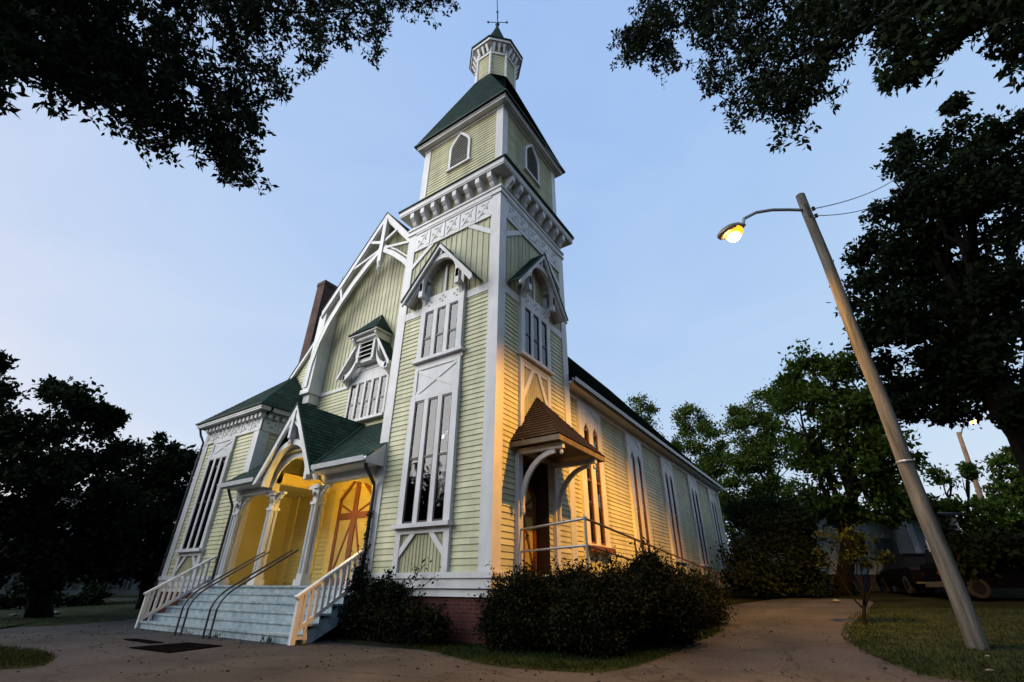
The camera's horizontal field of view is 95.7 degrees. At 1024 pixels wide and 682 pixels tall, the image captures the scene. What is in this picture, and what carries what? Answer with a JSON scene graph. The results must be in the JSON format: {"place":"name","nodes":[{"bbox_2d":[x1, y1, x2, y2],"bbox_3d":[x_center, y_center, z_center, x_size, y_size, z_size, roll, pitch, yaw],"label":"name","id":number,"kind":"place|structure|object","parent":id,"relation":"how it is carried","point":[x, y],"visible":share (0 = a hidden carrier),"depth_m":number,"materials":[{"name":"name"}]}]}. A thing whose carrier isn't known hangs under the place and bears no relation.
{"place":"outdoors","nodes":[
{"label":"outdoors","id":0,"kind":"place"},
{"bbox_2d":[0,650,49,669],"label":"lawn corner","id":1,"kind":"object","parent":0,"point":[10,667],"visible":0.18,"depth_m":6.94,"materials":[{"name":"plant"}]},
{"bbox_2d":[0,598,155,627],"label":"lawn","id":2,"kind":"structure","parent":0,"point":[119,612],"depth_m":18.38,"materials":[{"name":"plant"}]},
{"bbox_2d":[330,636,471,649],"bbox_3d":[-2.186,6.500,9.971,4.762,0.086,1.275,-17,-33,29],"label":"planting bed","id":3,"kind":"object","parent":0,"point":[368,643],"visible":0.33,"depth_m":9.80,"materials":[{"name":"brown soil"}]},
{"bbox_2d":[333,545,456,647],"bbox_3d":[-2.684,5.693,10.515,3.620,2.122,1.366,-17,-33,29],"label":"vine shrub","id":4,"kind":"object","parent":3,"relation":"on","point":[425,625],"visible":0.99,"depth_m":10.26,"materials":[{"name":"green plant"}]},
{"bbox_2d":[0,598,966,681],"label":"driveway","id":5,"kind":"structure","parent":0,"point":[826,616],"depth_m":7.73,"materials":[{"name":"concrete"}]},
{"bbox_2d":[123,638,163,643],"bbox_3d":[-8.252,6.707,10.367,1.400,0.014,0.260,-17,-33,29],"label":"step mat","id":6,"kind":"object","parent":5,"relation":"on","point":[143,640],"visible":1,"depth_m":10.35,"materials":[{"name":"black rubber"}]},
{"bbox_2d":[129,642,221,652],"bbox_3d":[-6.688,6.145,9.297,1.517,0.016,1.229,-13,-31,24],"label":"door mat","id":7,"kind":"object","parent":5,"relation":"on","point":[176,647],"depth_m":9.20,"materials":[{"name":"black rubber"}]},
{"bbox_2d":[174,551,270,635],"bbox_3d":[-7.897,6.881,12.808,0.348,2.080,1.887,-17,-33,29],"label":"pipe handrail","id":8,"kind":"object","parent":5,"relation":"on","point":[191,602],"visible":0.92,"depth_m":12.46,"materials":[{"name":"black metal"}]},
{"bbox_2d":[201,549,298,638],"bbox_3d":[-6.733,6.521,12.120,0.348,2.080,1.887,-17,-33,29],"label":"pipe handrail","id":9,"kind":"object","parent":5,"relation":"on","point":[226,595],"visible":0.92,"depth_m":11.75,"materials":[{"name":"black metal"}]},
{"bbox_2d":[259,633,275,643],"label":"weed tuft","id":10,"kind":"object","parent":5,"relation":"on","point":[267,639],"visible":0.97,"depth_m":10.23,"materials":[{"name":"green plant"}]},
{"bbox_2d":[5,616,912,681],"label":"fallen leaves","id":11,"kind":"object","parent":5,"relation":"on","point":[409,656],"visible":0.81,"depth_m":7.80,"materials":[{"name":"brown plant"}]},
{"bbox_2d":[0,597,1023,681],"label":"grass","id":12,"kind":"structure","parent":0,"point":[44,658],"depth_m":7.93,"materials":[{"name":"green plant"}]},
{"bbox_2d":[0,588,1023,618],"bbox_3d":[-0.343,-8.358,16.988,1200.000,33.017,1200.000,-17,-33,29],"label":"ground","id":13,"kind":"structure","parent":0,"point":[1005,597],"depth_m":18.46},
{"bbox_2d":[0,349,20,436],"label":"slender tree","id":14,"kind":"object","parent":13,"relation":"on","point":[5,365],"visible":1,"depth_m":13.94,"materials":[{"name":"green plant"}]},
{"bbox_2d":[0,581,26,609],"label":"dark bush","id":15,"kind":"object","parent":13,"relation":"on","point":[15,603],"visible":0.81,"depth_m":22.75,"materials":[{"name":"green plant"}]},
{"bbox_2d":[19,589,78,607],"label":"dark bush","id":16,"kind":"object","parent":13,"relation":"on","point":[57,598],"visible":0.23,"depth_m":23.89,"materials":[{"name":"green plant"}]},
{"bbox_2d":[0,372,153,617],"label":"broad tree","id":17,"kind":"object","parent":13,"relation":"on","point":[33,518],"visible":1,"depth_m":18.54,"materials":[{"name":"green plant"}]},
{"bbox_2d":[0,491,164,594],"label":"shaded house","id":18,"kind":"structure","parent":13,"relation":"on","point":[131,587],"depth_m":25.84,"materials":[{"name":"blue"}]},
{"bbox_2d":[58,580,114,605],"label":"dark bush","id":19,"kind":"object","parent":13,"relation":"on","point":[96,594],"visible":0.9,"depth_m":24.55,"materials":[{"name":"green plant"}]},
{"bbox_2d":[72,430,201,608],"bbox_3d":[-17.293,9.061,23.591,5.960,8.466,7.431,-17,-33,29],"label":"round tree","id":20,"kind":"object","parent":13,"relation":"on","point":[165,469],"visible":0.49,"depth_m":22.37,"materials":[{"name":"green plant"}]},
{"bbox_2d":[0,0,460,195],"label":"overhanging oak","id":21,"kind":"object","parent":13,"relation":"on","point":[77,48],"visible":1,"depth_m":9.44,"materials":[{"name":"green plant"}]},
{"bbox_2d":[134,0,733,645],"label":"church","id":22,"kind":"structure","parent":13,"relation":"on","point":[438,396],"depth_m":15.17,"materials":[{"name":"green paint"}]},
{"bbox_2d":[174,452,233,552],"bbox_3d":[-11.608,6.055,17.538,1.780,3.520,0.230,-17,-33,29],"label":"window","id":23,"kind":"structure","parent":22,"relation":"in","point":[198,528],"depth_m":17.46,"materials":[{"name":"white paint"}]},
{"bbox_2d":[327,481,371,585],"bbox_3d":[-5.328,6.168,15.493,1.792,3.560,0.155,-17,-33,29],"label":"porch door","id":24,"kind":"structure","parent":22,"relation":"in","point":[354,505],"depth_m":15.54,"materials":[{"name":"yellow paint"}]},
{"bbox_2d":[355,511,374,594],"bbox_3d":[-3.767,5.432,11.840,0.329,2.105,0.464,14,-31,-24],"label":"climbing vine","id":25,"kind":"object","parent":22,"relation":"attached to","point":[367,542],"visible":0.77,"depth_m":11.96,"materials":[{"name":"green plant"}]},
{"bbox_2d":[344,373,389,422],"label":"window","id":26,"kind":"structure","parent":22,"relation":"in","point":[366,401],"depth_m":17.76,"materials":[{"name":"white paint"}]},
{"bbox_2d":[391,386,460,529],"bbox_3d":[-2.183,2.971,12.055,1.860,3.500,0.230,-17,-33,29],"label":"window","id":27,"kind":"structure","parent":22,"relation":"in","point":[426,495],"depth_m":11.96,"materials":[{"name":"white paint"}]},
{"bbox_2d":[416,295,465,359],"bbox_3d":[-2.126,-0.355,13.892,1.720,1.740,0.130,-17,-33,29],"label":"window","id":28,"kind":"structure","parent":22,"relation":"in","point":[441,328],"depth_m":13.85,"materials":[{"name":"white paint"}]},
{"bbox_2d":[446,132,470,173],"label":"louvre window","id":29,"kind":"structure","parent":22,"relation":"in","point":[461,146],"depth_m":17.76,"materials":[{"name":"white paint"}]},
{"bbox_2d":[523,474,536,573],"bbox_3d":[0.262,4.686,11.952,0.145,2.580,1.382,-17,-33,29],"label":"door","id":30,"kind":"structure","parent":22,"relation":"in","point":[529,518],"depth_m":12.19,"materials":[{"name":"red paint"}]},
{"bbox_2d":[523,144,540,187],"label":"louvre window","id":31,"kind":"structure","parent":22,"relation":"in","point":[532,162],"depth_m":18.24,"materials":[{"name":"white paint"}]},
{"bbox_2d":[518,301,550,368],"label":"window","id":32,"kind":"structure","parent":22,"relation":"in","point":[534,332],"depth_m":14.24,"materials":[{"name":"white paint"}]},
{"bbox_2d":[575,400,613,575],"bbox_3d":[2.795,4.891,15.666,0.200,5.580,1.940,-17,-33,29],"label":"nave window","id":33,"kind":"structure","parent":22,"relation":"in","point":[592,481],"depth_m":15.60,"materials":[{"name":"white paint"}]},
{"bbox_2d":[623,432,657,555],"bbox_3d":[5.266,6.662,18.916,0.200,5.580,1.940,-17,-33,29],"label":"nave window","id":34,"kind":"structure","parent":22,"relation":"in","point":[634,458],"depth_m":19.08,"materials":[{"name":"white paint"}]},
{"bbox_2d":[658,455,688,573],"bbox_3d":[7.792,8.473,22.239,0.200,5.580,1.940,-17,-33,29],"label":"nave window","id":35,"kind":"structure","parent":22,"relation":"in","point":[670,498],"depth_m":22.26,"materials":[{"name":"white paint"}]},
{"bbox_2d":[685,474,712,580],"bbox_3d":[10.456,10.383,25.745,0.200,5.580,1.940,-17,-33,29],"label":"nave window","id":36,"kind":"structure","parent":22,"relation":"in","point":[702,546],"depth_m":25.73,"materials":[{"name":"white paint"}]},
{"bbox_2d":[706,487,730,585],"bbox_3d":[13.038,12.234,29.141,0.200,5.580,1.940,-17,-33,29],"label":"nave window","id":37,"kind":"structure","parent":22,"relation":"in","point":[710,494],"depth_m":29.39,"materials":[{"name":"white paint"}]},
{"bbox_2d":[520,514,724,600],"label":"railing","id":38,"kind":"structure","parent":13,"relation":"on","point":[585,519],"depth_m":10.54,"materials":[{"name":"white wood"}]},
{"bbox_2d":[624,391,682,452],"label":"tree","id":39,"kind":"object","parent":13,"relation":"on","point":[649,409],"visible":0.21,"depth_m":59.95,"materials":[{"name":"green plant"}]},
{"bbox_2d":[665,559,741,627],"bbox_3d":[4.675,6.591,12.029,2.089,1.617,3.593,-17,-33,29],"label":"rounded shrub","id":40,"kind":"object","parent":13,"relation":"on","point":[715,601],"visible":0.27,"depth_m":11.55,"materials":[{"name":"green plant"}]},
{"bbox_2d":[668,400,740,540],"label":"round tree","id":41,"kind":"object","parent":13,"relation":"on","point":[707,456],"visible":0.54,"depth_m":46.35,"materials":[{"name":"green plant"}]},
{"bbox_2d":[720,490,787,549],"bbox_3d":[17.869,14.204,33.065,6.109,7.240,4.886,-17,-33,29],"label":"edge tree","id":42,"kind":"object","parent":13,"relation":"on","point":[727,512],"visible":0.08,"depth_m":33.80,"materials":[{"name":"green plant"}]},
{"bbox_2d":[710,490,808,598],"bbox_3d":[10.694,9.073,20.939,4.378,4.835,3.842,5,-29,-8],"label":"dark bush","id":43,"kind":"object","parent":13,"relation":"on","point":[742,579],"visible":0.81,"depth_m":20.27,"materials":[{"name":"green plant"}]},
{"bbox_2d":[711,378,812,545],"bbox_3d":[20.852,11.290,38.954,10.237,16.184,6.594,-17,-33,29],"label":"bright green tree","id":44,"kind":"object","parent":13,"relation":"on","point":[764,444],"visible":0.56,"depth_m":39.31,"materials":[{"name":"green plant"}]},
{"bbox_2d":[745,491,837,598],"bbox_3d":[11.870,8.763,20.121,3.416,4.598,4.910,-17,-33,29],"label":"dark bush","id":45,"kind":"object","parent":13,"relation":"on","point":[802,562],"visible":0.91,"depth_m":19.31,"materials":[{"name":"green plant"}]},
{"bbox_2d":[606,0,1023,154],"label":"overhanging maple","id":46,"kind":"object","parent":13,"relation":"on","point":[956,23],"visible":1,"depth_m":10.82,"materials":[{"name":"green plant"}]},
{"bbox_2d":[729,500,965,592],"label":"white house","id":47,"kind":"structure","parent":13,"relation":"on","point":[910,538],"depth_m":22.63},
{"bbox_2d":[854,531,870,556],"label":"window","id":48,"kind":"structure","parent":47,"relation":"in","point":[859,539],"depth_m":22.93,"materials":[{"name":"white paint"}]},
{"bbox_2d":[875,538,895,561],"bbox_3d":[18.349,10.493,22.596,0.800,1.599,0.040,-3,-28,6],"label":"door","id":49,"kind":"structure","parent":47,"relation":"in","point":[884,544],"depth_m":22.80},
{"bbox_2d":[763,338,940,595],"bbox_3d":[15.574,5.653,22.406,7.950,12.334,5.114,-17,-33,29],"label":"lit green tree","id":50,"kind":"object","parent":13,"relation":"on","point":[868,445],"visible":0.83,"depth_m":21.68,"materials":[{"name":"green plant"}]},
{"bbox_2d":[876,553,934,593],"bbox_3d":[17.193,9.938,19.753,1.770,1.485,4.300,-9,-30,16],"label":"parked car","id":51,"kind":"object","parent":13,"relation":"on","point":[903,569],"visible":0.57,"depth_m":19.11,"materials":[{"name":"paint"}]},
{"bbox_2d":[826,90,1023,580],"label":"tall maple","id":52,"kind":"object","parent":13,"relation":"on","point":[967,353],"visible":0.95,"depth_m":17.05,"materials":[{"name":"green plant"}]},
{"bbox_2d":[920,460,1023,539],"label":"tree","id":53,"kind":"object","parent":13,"relation":"on","point":[975,517],"visible":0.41,"depth_m":26.10,"materials":[{"name":"green plant"}]},
{"bbox_2d":[920,541,1023,598],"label":"parked suv","id":54,"kind":"object","parent":13,"relation":"on","point":[982,585],"visible":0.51,"depth_m":16.27,"materials":[{"name":"paint"}]},
{"bbox_2d":[956,420,988,519],"bbox_3d":[29.413,9.591,28.287,0.672,9.533,2.306,6,-29,-11],"label":"distant lamp pole","id":55,"kind":"object","parent":13,"relation":"on","point":[978,490],"visible":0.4,"depth_m":29.91,"materials":[{"name":"orange"}]},
{"bbox_2d":[970,445,1023,535],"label":"round tree","id":56,"kind":"object","parent":13,"relation":"on","point":[1013,490],"visible":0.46,"depth_m":30.33,"materials":[{"name":"green plant"}]},
{"bbox_2d":[0,0,1023,553],"label":"sky","id":57,"kind":"structure","parent":0,"point":[184,295],"materials":[{"name":"blue"}]},
{"bbox_2d":[424,631,717,672],"bbox_3d":[1.783,5.765,8.715,7.061,0.277,3.814,6,-29,-10],"label":"lawn strip","id":58,"kind":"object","parent":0,"point":[559,669],"visible":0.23,"depth_m":7.84,"materials":[{"name":"plant"}]},
{"bbox_2d":[468,557,575,656],"bbox_3d":[0.185,5.154,9.025,2.522,1.691,1.964,-17,-33,29],"label":"yew shrub","id":59,"kind":"object","parent":58,"relation":"on","point":[511,619],"visible":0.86,"depth_m":8.69,"materials":[{"name":"green plant"}]},
{"bbox_2d":[527,548,656,658],"bbox_3d":[1.426,4.888,8.755,2.144,1.824,2.399,14,-31,-24],"label":"yew shrub","id":60,"kind":"object","parent":58,"relation":"on","point":[596,616],"visible":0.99,"depth_m":8.21,"materials":[{"name":"green plant"}]},
{"bbox_2d":[597,537,718,648],"bbox_3d":[2.841,5.057,9.397,2.433,2.006,2.460,-17,-33,29],"label":"yew shrub","id":61,"kind":"object","parent":58,"relation":"on","point":[675,613],"visible":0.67,"depth_m":8.97,"materials":[{"name":"green plant"}]},
{"bbox_2d":[849,608,1023,681],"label":"lawn","id":62,"kind":"structure","parent":0,"point":[938,627],"depth_m":8.90,"materials":[{"name":"plant"}]},
{"bbox_2d":[717,192,989,649],"bbox_3d":[6.690,0.702,10.180,2.982,10.847,0.520,4,-29,-7],"label":"street lamp","id":63,"kind":"object","parent":62,"relation":"on","point":[971,629],"visible":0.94,"depth_m":9.42,"materials":[{"name":"grey wood"}]},
{"bbox_2d":[815,148,926,208],"bbox_3d":[14.071,-6.439,17.438,13.120,9.751,0.026,14,-31,-23],"label":"overhead wire","id":64,"kind":"object","parent":63,"relation":"attached to","point":[864,194],"visible":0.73,"depth_m":14.88,"materials":[{"name":"black metal"}]},
{"bbox_2d":[818,158,924,215],"bbox_3d":[14.049,-6.226,17.355,13.105,9.793,0.022,14,-31,-23],"label":"overhead wire","id":65,"kind":"object","parent":63,"relation":"attached to","point":[863,209],"visible":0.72,"depth_m":14.24,"materials":[{"name":"black metal"}]},
{"bbox_2d":[811,523,895,624],"bbox_3d":[8.581,5.829,11.468,1.728,2.545,0.801,-13,-31,23],"label":"sapling","id":66,"kind":"object","parent":62,"relation":"on","point":[864,563],"visible":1,"depth_m":11.66,"materials":[{"name":"green plant"}]}
]}

